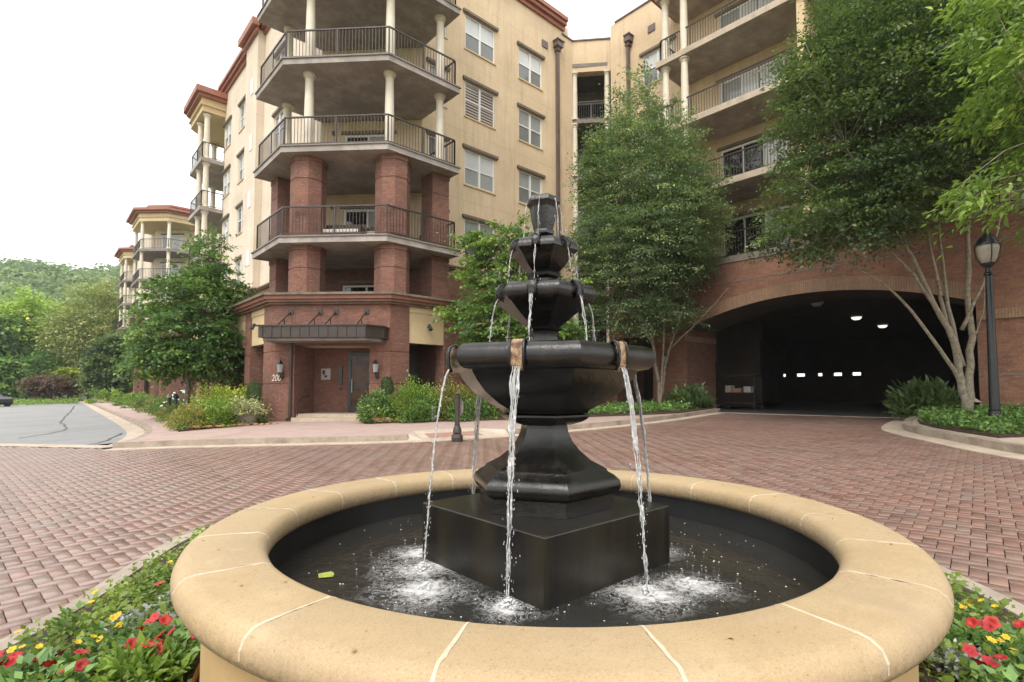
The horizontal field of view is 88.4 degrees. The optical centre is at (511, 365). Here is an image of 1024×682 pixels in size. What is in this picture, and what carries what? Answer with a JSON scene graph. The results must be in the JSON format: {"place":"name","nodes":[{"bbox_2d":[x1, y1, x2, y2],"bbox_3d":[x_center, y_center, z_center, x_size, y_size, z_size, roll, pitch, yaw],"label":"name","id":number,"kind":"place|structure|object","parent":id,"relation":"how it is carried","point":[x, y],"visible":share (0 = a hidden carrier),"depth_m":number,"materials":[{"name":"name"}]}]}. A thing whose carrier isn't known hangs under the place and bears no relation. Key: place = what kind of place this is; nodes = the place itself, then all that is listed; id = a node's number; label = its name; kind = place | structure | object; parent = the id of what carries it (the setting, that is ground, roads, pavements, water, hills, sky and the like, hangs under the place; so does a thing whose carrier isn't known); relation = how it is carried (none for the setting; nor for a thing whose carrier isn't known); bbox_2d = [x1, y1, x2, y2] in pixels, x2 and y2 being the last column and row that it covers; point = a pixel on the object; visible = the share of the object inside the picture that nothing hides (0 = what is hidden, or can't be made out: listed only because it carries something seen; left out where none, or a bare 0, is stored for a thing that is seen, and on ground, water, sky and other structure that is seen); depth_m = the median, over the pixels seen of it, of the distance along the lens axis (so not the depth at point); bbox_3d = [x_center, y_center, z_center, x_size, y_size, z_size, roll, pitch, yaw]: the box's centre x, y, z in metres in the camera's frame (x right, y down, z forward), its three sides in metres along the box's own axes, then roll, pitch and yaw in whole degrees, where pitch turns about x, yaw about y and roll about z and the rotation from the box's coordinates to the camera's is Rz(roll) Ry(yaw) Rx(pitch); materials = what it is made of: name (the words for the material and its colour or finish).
{"place":"outdoors","nodes":[
{"label":"outdoors","id":0,"kind":"place"},
{"bbox_2d":[9,393,96,398],"bbox_3d":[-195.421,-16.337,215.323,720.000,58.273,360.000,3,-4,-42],"label":"hill","id":1,"kind":"structure","parent":0,"point":[57,396],"depth_m":104.59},
{"bbox_2d":[0,255,120,328],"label":"forest","id":2,"kind":"object","parent":1,"relation":"on","point":[45,278],"visible":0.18,"depth_m":186.93,"materials":[{"name":"plant"}]},
{"bbox_2d":[0,401,126,444],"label":"street asphalt","id":3,"kind":"structure","parent":0,"point":[85,424],"depth_m":19.36,"materials":[{"name":"asphalt"}]},
{"bbox_2d":[0,443,111,447],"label":"concrete threshold","id":4,"kind":"object","parent":3,"relation":"on","point":[59,445],"visible":0.86,"depth_m":12.31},
{"bbox_2d":[77,400,144,445],"bbox_3d":[-32.248,3.183,40.308,1.145,0.108,72.870,2,-4,-40],"label":"street gutter","id":5,"kind":"object","parent":3,"relation":"on","point":[132,430],"visible":0.74,"depth_m":19.28,"materials":[{"name":"concrete"}]},
{"bbox_2d":[5,397,497,448],"bbox_3d":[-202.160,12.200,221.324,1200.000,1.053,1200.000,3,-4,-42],"label":"ground","id":6,"kind":"structure","parent":0,"point":[99,444],"depth_m":13.07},
{"bbox_2d":[0,354,27,398],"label":"broadleaf tree","id":7,"kind":"object","parent":6,"relation":"on","point":[12,370],"visible":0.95,"depth_m":61.50,"materials":[{"name":"green plant"}]},
{"bbox_2d":[0,312,45,367],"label":"broadleaf tree","id":8,"kind":"object","parent":6,"relation":"on","point":[18,348],"visible":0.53,"depth_m":70.74,"materials":[{"name":"green plant"}]},
{"bbox_2d":[0,397,78,405],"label":"grass","id":9,"kind":"structure","parent":6,"relation":"on","point":[44,400],"depth_m":51.92,"materials":[{"name":"green plant"}]},
{"bbox_2d":[14,349,68,398],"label":"broadleaf tree","id":10,"kind":"object","parent":6,"relation":"on","point":[37,364],"visible":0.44,"depth_m":68.95,"materials":[{"name":"green plant"}]},
{"bbox_2d":[0,285,83,398],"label":"broadleaf tree","id":11,"kind":"object","parent":6,"relation":"on","point":[30,305],"visible":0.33,"depth_m":74.42,"materials":[{"name":"green plant"}]},
{"bbox_2d":[11,372,78,398],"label":"shrub","id":12,"kind":"object","parent":6,"relation":"on","point":[49,385],"visible":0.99,"depth_m":58.96,"materials":[{"name":"plant"}]},
{"bbox_2d":[48,366,86,400],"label":"broadleaf tree","id":13,"kind":"object","parent":6,"relation":"on","point":[71,372],"visible":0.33,"depth_m":63.34,"materials":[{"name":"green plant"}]},
{"bbox_2d":[30,273,122,398],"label":"broadleaf tree","id":14,"kind":"object","parent":6,"relation":"on","point":[94,330],"visible":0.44,"depth_m":72.11,"materials":[{"name":"green plant"}]},
{"bbox_2d":[73,329,146,400],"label":"broadleaf tree","id":15,"kind":"object","parent":6,"relation":"on","point":[95,368],"visible":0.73,"depth_m":54.65,"materials":[{"name":"green plant"}]},
{"bbox_2d":[114,245,137,393],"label":"apartment building","id":16,"kind":"structure","parent":6,"relation":"on","point":[123,255],"depth_m":69.13,"materials":[{"name":"beige paint"}]},
{"bbox_2d":[126,205,221,400],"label":"apartment building","id":17,"kind":"structure","parent":6,"relation":"on","point":[160,229],"depth_m":54.99,"materials":[{"name":"beige paint"}]},
{"bbox_2d":[169,0,1023,421],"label":"apartment building","id":18,"kind":"structure","parent":6,"relation":"on","point":[445,118],"depth_m":21.44,"materials":[{"name":"beige paint"}]},
{"bbox_2d":[256,309,389,342],"bbox_3d":[-6.062,-1.339,17.038,3.980,1.140,1.060,0,-3,3],"label":"entrance canopy","id":19,"kind":"object","parent":18,"relation":"attached to","point":[320,333],"visible":1,"depth_m":16.60,"materials":[{"name":"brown metal"}]},
{"bbox_2d":[322,225,365,234],"bbox_3d":[-6.086,-4.683,18.626,1.700,0.775,0.700,0,-3,3],"label":"outdoor sofa","id":20,"kind":"object","parent":18,"relation":"on","point":[353,228],"visible":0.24,"depth_m":18.34,"materials":[{"name":"wicker"}]},
{"bbox_2d":[338,280,373,291],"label":"balcony door","id":21,"kind":"structure","parent":18,"relation":"in","point":[359,287],"depth_m":21.28,"materials":[{"name":"white plastic"}]},
{"bbox_2d":[340,206,374,229],"bbox_3d":[-5.877,-5.357,21.372,2.300,2.330,0.100,0,-3,3],"label":"balcony door","id":22,"kind":"structure","parent":18,"relation":"in","point":[359,212],"depth_m":21.44,"materials":[{"name":"plastic"}]},
{"bbox_2d":[347,352,369,411],"bbox_3d":[-5.328,0.608,18.973,1.200,2.160,0.118,0,-3,3],"label":"entrance door","id":23,"kind":"structure","parent":18,"relation":"in","point":[358,362],"depth_m":19.00,"materials":[{"name":"black paint"}]},
{"bbox_2d":[341,130,396,140],"bbox_3d":[-5.877,-8.454,21.524,2.300,2.330,0.100,0,-3,3],"label":"balcony door","id":24,"kind":"structure","parent":18,"relation":"in","point":[370,137],"depth_m":21.57,"materials":[{"name":"glass"}]},
{"bbox_2d":[462,213,498,258],"bbox_3d":[-1.430,-5.615,23.373,2.020,1.800,0.220,3,-4,-42],"label":"window","id":25,"kind":"structure","parent":18,"relation":"in","point":[467,223],"depth_m":23.24,"materials":[{"name":"white plastic"}]},
{"bbox_2d":[462,143,498,194],"bbox_3d":[-1.430,-8.711,23.525,2.020,1.800,0.220,3,-4,-42],"label":"window","id":26,"kind":"structure","parent":18,"relation":"in","point":[479,170],"depth_m":23.53,"materials":[{"name":"glass"}]},
{"bbox_2d":[462,75,498,129],"bbox_3d":[-1.430,-11.758,23.674,2.020,1.800,0.220,3,-4,-42],"label":"window","id":27,"kind":"structure","parent":18,"relation":"in","point":[479,104],"depth_m":23.68,"materials":[{"name":"white plastic"}]},
{"bbox_2d":[463,7,498,65],"bbox_3d":[-1.430,-14.804,23.823,2.020,1.800,0.220,3,-4,-42],"label":"window","id":28,"kind":"structure","parent":18,"relation":"in","point":[479,39],"depth_m":23.82,"materials":[{"name":"glass"}]},
{"bbox_2d":[517,41,544,91],"bbox_3d":[0.916,-14.699,25.960,1.890,1.800,0.220,3,-4,-42],"label":"window","id":29,"kind":"structure","parent":18,"relation":"in","point":[529,65],"depth_m":25.97,"materials":[{"name":"glass"}]},
{"bbox_2d":[517,165,545,204],"bbox_3d":[0.916,-8.607,25.662,1.890,1.800,0.220,3,-4,-42],"label":"window","id":30,"kind":"structure","parent":18,"relation":"in","point":[529,185],"depth_m":25.60,"materials":[{"name":"white plastic"}]},
{"bbox_2d":[517,102,545,150],"bbox_3d":[0.916,-11.653,25.811,1.890,1.800,0.220,3,-4,-42],"label":"window","id":31,"kind":"structure","parent":18,"relation":"in","point":[529,124],"depth_m":25.81,"materials":[{"name":"glass"}]},
{"bbox_2d":[579,311,605,341],"bbox_3d":[4.551,-1.893,29.659,2.500,2.340,0.100,0,-3,7],"label":"balcony door","id":32,"kind":"structure","parent":18,"relation":"in","point":[601,332],"depth_m":29.68,"materials":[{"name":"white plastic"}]},
{"bbox_2d":[578,99,610,118],"bbox_3d":[4.551,-14.129,30.257,2.500,2.340,0.100,0,-3,7],"label":"balcony door","id":33,"kind":"structure","parent":18,"relation":"in","point":[591,105],"depth_m":30.30,"materials":[{"name":"glass"}]},
{"bbox_2d":[639,35,675,86],"bbox_3d":[7.104,-14.716,25.622,0.220,1.800,2.000,3,-4,-42],"label":"window","id":34,"kind":"structure","parent":18,"relation":"in","point":[654,57],"depth_m":25.86,"materials":[{"name":"glass"}]},
{"bbox_2d":[714,0,774,28],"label":"balcony door","id":35,"kind":"structure","parent":18,"relation":"in","point":[747,4],"depth_m":22.58,"materials":[{"name":"glass"}]},
{"bbox_2d":[716,48,790,103],"bbox_3d":[10.086,-11.469,22.102,0.100,2.310,3.100,3,-4,-42],"label":"balcony door","id":36,"kind":"structure","parent":18,"relation":"in","point":[736,88],"depth_m":22.29,"materials":[{"name":"glass"}]},
{"bbox_2d":[717,122,791,177],"bbox_3d":[10.086,-8.423,21.953,0.100,2.310,3.100,3,-4,-42],"label":"balcony door","id":37,"kind":"structure","parent":18,"relation":"in","point":[755,163],"depth_m":22.12,"materials":[{"name":"glass"}]},
{"bbox_2d":[721,200,792,255],"bbox_3d":[10.086,-5.326,21.801,0.100,2.310,3.100,3,-4,-42],"label":"balcony door","id":38,"kind":"structure","parent":18,"relation":"in","point":[742,234],"depth_m":22.10,"materials":[{"name":"plastic"}]},
{"bbox_2d":[84,399,719,441],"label":"sidewalk","id":39,"kind":"structure","parent":0,"point":[306,429],"depth_m":14.28,"materials":[{"name":"concrete"}]},
{"bbox_2d":[81,399,152,441],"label":"kerb","id":40,"kind":"structure","parent":39,"relation":"on","point":[147,429],"depth_m":19.51,"materials":[{"name":"concrete"}]},
{"bbox_2d":[127,403,270,431],"bbox_3d":[-21.523,2.655,33.230,3.937,0.244,45.645,2,-4,-38],"label":"planting bed","id":41,"kind":"object","parent":39,"relation":"on","point":[190,429],"visible":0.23,"depth_m":14.93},
{"bbox_2d":[84,388,122,403],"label":"shrub","id":42,"kind":"object","parent":41,"relation":"on","point":[102,393],"visible":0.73,"depth_m":47.12,"materials":[{"name":"green plant"}]},
{"bbox_2d":[106,223,261,409],"bbox_3d":[-12.235,-1.696,20.223,5.224,7.432,5.146,3,-4,-42],"label":"maple tree","id":43,"kind":"object","parent":41,"relation":"on","point":[185,355],"visible":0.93,"depth_m":19.48,"materials":[{"name":"green plant"}]},
{"bbox_2d":[164,401,220,429],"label":"shrub","id":44,"kind":"object","parent":41,"relation":"on","point":[190,412],"visible":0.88,"depth_m":14.78,"materials":[{"name":"green plant"}]},
{"bbox_2d":[184,394,242,427],"bbox_3d":[-8.888,1.356,15.492,1.617,1.024,1.560,3,-4,-42],"label":"shrub","id":45,"kind":"object","parent":41,"relation":"on","point":[226,417],"visible":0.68,"depth_m":15.42,"materials":[{"name":"green plant"}]},
{"bbox_2d":[183,379,246,423],"bbox_3d":[-9.182,1.183,16.580,2.368,1.508,2.066,3,-4,-42],"label":"shrub","id":46,"kind":"object","parent":41,"relation":"on","point":[219,391],"visible":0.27,"depth_m":16.35,"materials":[{"name":"green plant"}]},
{"bbox_2d":[234,406,257,423],"bbox_3d":[-8.304,1.583,16.392,0.720,0.640,0.720,3,-4,-42],"label":"stone planter","id":47,"kind":"object","parent":41,"relation":"on","point":[248,418],"visible":0.2,"depth_m":16.14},
{"bbox_2d":[215,393,273,415],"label":"shrub","id":48,"kind":"object","parent":47,"relation":"in","point":[242,404],"visible":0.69,"depth_m":16.02,"materials":[{"name":"green plant"}]},
{"bbox_2d":[246,380,260,415],"bbox_3d":[-8.258,1.197,16.798,0.465,1.450,0.468,3,-4,-42],"label":"columnar evergreen","id":49,"kind":"object","parent":41,"relation":"on","point":[253,385],"visible":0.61,"depth_m":16.71,"materials":[{"name":"green plant"}]},
{"bbox_2d":[364,404,712,423],"bbox_3d":[0.879,1.747,19.044,12.350,0.414,8.550,3,-4,-42],"label":"planting bed","id":50,"kind":"object","parent":39,"relation":"on","point":[643,413],"visible":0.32,"depth_m":17.08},
{"bbox_2d":[355,386,400,423],"bbox_3d":[-4.139,1.206,16.195,1.510,1.171,1.645,3,-4,-42],"label":"shrub","id":51,"kind":"object","parent":50,"relation":"on","point":[365,414],"visible":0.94,"depth_m":15.92,"materials":[{"name":"green plant"}]},
{"bbox_2d":[375,370,447,421],"bbox_3d":[-3.002,0.944,16.556,2.430,1.651,2.255,3,-4,-42],"label":"shrub","id":52,"kind":"object","parent":50,"relation":"on","point":[407,391],"visible":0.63,"depth_m":16.20,"materials":[{"name":"green plant"}]},
{"bbox_2d":[389,392,451,422],"bbox_3d":[-2.759,1.260,16.116,2.117,0.965,1.474,3,-4,-42],"label":"shrub","id":53,"kind":"object","parent":50,"relation":"on","point":[424,406],"visible":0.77,"depth_m":15.84,"materials":[{"name":"green plant"}]},
{"bbox_2d":[417,374,482,418],"bbox_3d":[-1.807,1.029,16.983,2.412,1.498,2.398,3,-4,-42],"label":"shrub","id":54,"kind":"object","parent":50,"relation":"on","point":[450,390],"visible":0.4,"depth_m":16.66,"materials":[{"name":"green plant"}]},
{"bbox_2d":[440,393,495,420],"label":"shrub","id":55,"kind":"object","parent":50,"relation":"on","point":[472,406],"visible":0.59,"depth_m":16.12,"materials":[{"name":"green plant"}]},
{"bbox_2d":[427,207,600,412],"bbox_3d":[0.080,-1.752,17.364,5.586,6.802,3.732,-1,-3,12],"label":"dogwood tree","id":56,"kind":"object","parent":50,"relation":"on","point":[478,311],"visible":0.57,"depth_m":17.09,"materials":[{"name":"green plant"}]},
{"bbox_2d":[585,398,701,414],"bbox_3d":[4.311,1.451,18.927,7.031,0.500,3.290,2,-4,-37],"label":"groundcover","id":57,"kind":"object","parent":50,"relation":"on","point":[647,406],"visible":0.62,"depth_m":18.19,"materials":[{"name":"green plant"}]},
{"bbox_2d":[560,56,742,402],"bbox_3d":[5.068,-5.090,20.292,7.425,13.461,7.262,3,-4,-42],"label":"elm tree","id":58,"kind":"object","parent":50,"relation":"on","point":[653,228],"visible":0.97,"depth_m":19.30,"materials":[{"name":"green plant"}]},
{"bbox_2d":[664,381,719,408],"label":"shrub","id":59,"kind":"object","parent":50,"relation":"on","point":[697,395],"visible":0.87,"depth_m":19.64,"materials":[{"name":"green plant"}]},
{"bbox_2d":[0,0,860,376],"label":"sky","id":60,"kind":"structure","parent":0,"point":[94,94],"materials":[{"name":"white"}]},
{"bbox_2d":[0,413,1023,638],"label":"paved plaza","id":61,"kind":"structure","parent":0,"point":[94,521],"depth_m":6.89,"materials":[{"name":"brick"}]},
{"bbox_2d":[112,434,407,447],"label":"kerb","id":62,"kind":"structure","parent":61,"relation":"on","point":[235,441],"depth_m":11.84,"materials":[{"name":"concrete"}]},
{"bbox_2d":[102,412,727,450],"bbox_3d":[0.138,1.718,14.186,18.529,0.492,3.090,1,-3,-26],"label":"plaza gutter","id":63,"kind":"object","parent":61,"relation":"on","point":[380,442],"visible":0.84,"depth_m":11.75,"materials":[{"name":"concrete"}]},
{"bbox_2d":[451,392,463,441],"bbox_3d":[-1.211,1.132,11.644,0.257,1.100,0.257,-1,-3,21],"label":"sign bollard","id":64,"kind":"object","parent":61,"relation":"on","point":[457,435],"visible":1,"depth_m":11.60,"materials":[{"name":"brown metal"}]},
{"bbox_2d":[408,428,508,439],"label":"kerb ramp","id":65,"kind":"structure","parent":61,"relation":"on","point":[417,435],"depth_m":12.88,"materials":[{"name":"concrete"}]},
{"bbox_2d":[0,525,1023,650],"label":"kerb","id":66,"kind":"structure","parent":61,"relation":"on","point":[1018,609],"depth_m":3.14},
{"bbox_2d":[2,540,1023,681],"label":"fountain bed","id":67,"kind":"object","parent":61,"relation":"on","point":[189,674],"visible":0.1,"depth_m":2.69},
{"bbox_2d":[0,647,64,681],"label":"petunia","id":68,"kind":"object","parent":67,"relation":"on","point":[44,654],"visible":0.92,"depth_m":2.20,"materials":[{"name":"green plant"}]},
{"bbox_2d":[5,647,77,681],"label":"petunia","id":69,"kind":"object","parent":67,"relation":"on","point":[35,666],"visible":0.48,"depth_m":2.26,"materials":[{"name":"green plant"}]},
{"bbox_2d":[6,649,89,681],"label":"petunia","id":70,"kind":"object","parent":67,"relation":"on","point":[68,669],"visible":1,"depth_m":2.11,"materials":[{"name":"green plant"}]},
{"bbox_2d":[24,655,100,681],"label":"petunia","id":71,"kind":"object","parent":67,"relation":"on","point":[84,665],"visible":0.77,"depth_m":2.21,"materials":[{"name":"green plant"}]},
{"bbox_2d":[40,589,101,639],"bbox_3d":[-2.244,1.300,2.692,0.262,0.193,0.261,3,-4,-42],"label":"marigold","id":72,"kind":"object","parent":67,"relation":"on","point":[67,611],"visible":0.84,"depth_m":2.70,"materials":[{"name":"green plant"}]},
{"bbox_2d":[59,629,115,663],"bbox_3d":[-1.933,1.301,2.423,0.239,0.158,0.217,3,-4,-42],"label":"marigold","id":73,"kind":"object","parent":67,"relation":"on","point":[79,642],"visible":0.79,"depth_m":2.40,"materials":[{"name":"green plant"}]},
{"bbox_2d":[87,611,145,644],"bbox_3d":[-1.913,1.283,2.562,0.251,0.201,0.221,3,-4,-42],"label":"marigold","id":74,"kind":"object","parent":67,"relation":"on","point":[111,618],"visible":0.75,"depth_m":2.53,"materials":[{"name":"green plant"}]},
{"bbox_2d":[94,633,163,674],"bbox_3d":[-1.722,1.298,2.365,0.265,0.157,0.237,3,-4,-42],"label":"petunia","id":75,"kind":"object","parent":67,"relation":"on","point":[131,639],"visible":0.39,"depth_m":2.35,"materials":[{"name":"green plant"}]},
{"bbox_2d":[89,630,198,681],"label":"rosette plant","id":76,"kind":"object","parent":67,"relation":"on","point":[119,661],"visible":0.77,"depth_m":2.22,"materials":[{"name":"green plant"}]},
{"bbox_2d":[116,612,173,648],"bbox_3d":[-1.735,1.281,2.460,0.253,0.192,0.269,3,-4,-42],"label":"petunia","id":77,"kind":"object","parent":67,"relation":"on","point":[151,620],"visible":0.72,"depth_m":2.50,"materials":[{"name":"green plant"}]},
{"bbox_2d":[128,640,186,681],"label":"petunia","id":78,"kind":"object","parent":67,"relation":"on","point":[156,649],"visible":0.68,"depth_m":2.25,"materials":[{"name":"green plant"}]},
{"bbox_2d":[144,614,191,650],"bbox_3d":[-1.614,1.297,2.554,0.235,0.167,0.249,-1,-3,18],"label":"petunia","id":79,"kind":"object","parent":67,"relation":"on","point":[165,620],"visible":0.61,"depth_m":2.53,"materials":[{"name":"green plant"}]},
{"bbox_2d":[147,626,200,666],"bbox_3d":[-1.517,1.282,2.372,0.249,0.175,0.228,3,-4,-42],"label":"petunia","id":80,"kind":"object","parent":67,"relation":"on","point":[196,646],"visible":0.45,"depth_m":2.39,"materials":[{"name":"green plant"}]},
{"bbox_2d":[2,510,1023,681],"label":"groundcover","id":81,"kind":"object","parent":67,"relation":"on","point":[134,591],"visible":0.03,"depth_m":2.63,"materials":[{"name":"green plant"}]},
{"bbox_2d":[927,638,1002,680],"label":"dusty miller","id":82,"kind":"object","parent":67,"relation":"on","point":[952,649],"visible":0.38,"depth_m":2.19,"materials":[{"name":"grey plant"}]},
{"bbox_2d":[939,617,995,655],"bbox_3d":[2.037,1.220,2.395,0.238,0.161,0.231,0,-3,8],"label":"petunia","id":83,"kind":"object","parent":67,"relation":"on","point":[972,622],"visible":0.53,"depth_m":2.38,"materials":[{"name":"red plant"}]},
{"bbox_2d":[954,643,1010,681],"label":"petunia","id":84,"kind":"object","parent":67,"relation":"on","point":[970,651],"visible":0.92,"depth_m":2.08,"materials":[{"name":"green plant"}]},
{"bbox_2d":[959,620,1023,657],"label":"petunia","id":85,"kind":"object","parent":67,"relation":"on","point":[989,627],"visible":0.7,"depth_m":2.36,"materials":[{"name":"red plant"}]},
{"bbox_2d":[977,654,1018,681],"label":"petunia","id":86,"kind":"object","parent":67,"relation":"on","point":[1011,672],"visible":0.97,"depth_m":2.04,"materials":[{"name":"red plant"}]},
{"bbox_2d":[979,633,1023,681],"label":"marigold","id":87,"kind":"object","parent":67,"relation":"on","point":[993,639],"visible":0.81,"depth_m":2.19,"materials":[{"name":"yellow plant"}]},
{"bbox_2d":[982,615,1023,660],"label":"petunia","id":88,"kind":"object","parent":67,"relation":"on","point":[993,620],"visible":0.5,"depth_m":2.38,"materials":[{"name":"red plant"}]},
{"bbox_2d":[506,409,717,433],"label":"kerb","id":89,"kind":"structure","parent":61,"relation":"on","point":[622,422],"depth_m":15.26,"materials":[{"name":"concrete"}]},
{"bbox_2d":[881,419,1023,459],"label":"island gutter","id":90,"kind":"object","parent":61,"relation":"on","point":[895,427],"visible":0.9,"depth_m":9.78,"materials":[{"name":"concrete"}]},
{"bbox_2d":[902,415,1023,454],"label":"kerb","id":91,"kind":"structure","parent":61,"relation":"on","point":[989,443],"depth_m":9.59,"materials":[{"name":"concrete"}]},
{"bbox_2d":[911,418,1023,443],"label":"island walk","id":92,"kind":"structure","parent":61,"relation":"on","point":[1013,439],"depth_m":9.34,"materials":[{"name":"concrete"}]},
{"bbox_2d":[918,414,1023,437],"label":"planting bed","id":93,"kind":"object","parent":92,"relation":"on","point":[977,432],"visible":0.35,"depth_m":10.02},
{"bbox_2d":[730,0,1023,414],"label":"elm tree","id":94,"kind":"object","parent":93,"relation":"on","point":[892,88],"visible":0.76,"depth_m":12.34,"materials":[{"name":"green plant"}]},
{"bbox_2d":[880,374,981,418],"bbox_3d":[11.498,0.875,14.518,2.334,1.294,2.278,-1,-3,14],"label":"shrub","id":95,"kind":"object","parent":93,"relation":"on","point":[915,395],"visible":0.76,"depth_m":14.27,"materials":[{"name":"green plant"}]},
{"bbox_2d":[914,401,1023,434],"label":"groundcover","id":96,"kind":"object","parent":93,"relation":"on","point":[1011,416],"visible":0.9,"depth_m":10.89,"materials":[{"name":"green plant"}]},
{"bbox_2d":[973,227,1004,425],"bbox_3d":[10.099,-0.827,11.092,0.440,4.250,0.440,3,-4,-42],"label":"street lamp","id":97,"kind":"object","parent":93,"relation":"on","point":[986,246],"visible":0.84,"depth_m":11.04,"materials":[{"name":"metal"}]},
{"bbox_2d":[918,0,1023,260],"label":"hackberry tree","id":98,"kind":"object","parent":92,"relation":"on","point":[1005,85],"visible":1,"depth_m":8.58,"materials":[{"name":"green plant"}]},
{"bbox_2d":[716,401,979,417],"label":"garage floor","id":99,"kind":"structure","parent":0,"point":[861,409],"depth_m":22.73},
{"bbox_2d":[722,375,763,409],"bbox_3d":[10.056,1.166,22.927,0.800,1.490,1.490,3,-4,-42],"label":"utility cart","id":100,"kind":"object","parent":99,"relation":"on","point":[754,403],"visible":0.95,"depth_m":22.69,"materials":[{"name":"brown metal"}]},
{"bbox_2d":[934,458,1023,591],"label":"brick paving","id":101,"kind":"structure","parent":0,"point":[986,535],"depth_m":4.12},
{"bbox_2d":[170,469,953,681],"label":"fountain basin","id":102,"kind":"object","parent":101,"relation":"on","point":[877,607],"visible":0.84,"depth_m":1.53,"materials":[{"name":"beige stone"}]},
{"bbox_2d":[276,512,829,626],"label":"water","id":103,"kind":"structure","parent":102,"relation":"in","point":[349,559],"depth_m":2.51,"materials":[{"name":"liquid"}]},
{"bbox_2d":[419,193,669,610],"bbox_3d":[0.175,0.090,2.890,1.206,2.062,1.376,3,-4,-42],"label":"tiered fountain","id":104,"kind":"object","parent":103,"relation":"on","point":[545,519],"visible":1,"depth_m":2.58,"materials":[{"name":"black stone"}]},
{"bbox_2d":[329,518,794,622],"bbox_3d":[0.177,1.030,2.857,2.555,0.045,2.588,3,-4,-42],"label":"foam","id":105,"kind":"object","parent":103,"relation":"on","point":[504,603],"visible":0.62,"depth_m":2.39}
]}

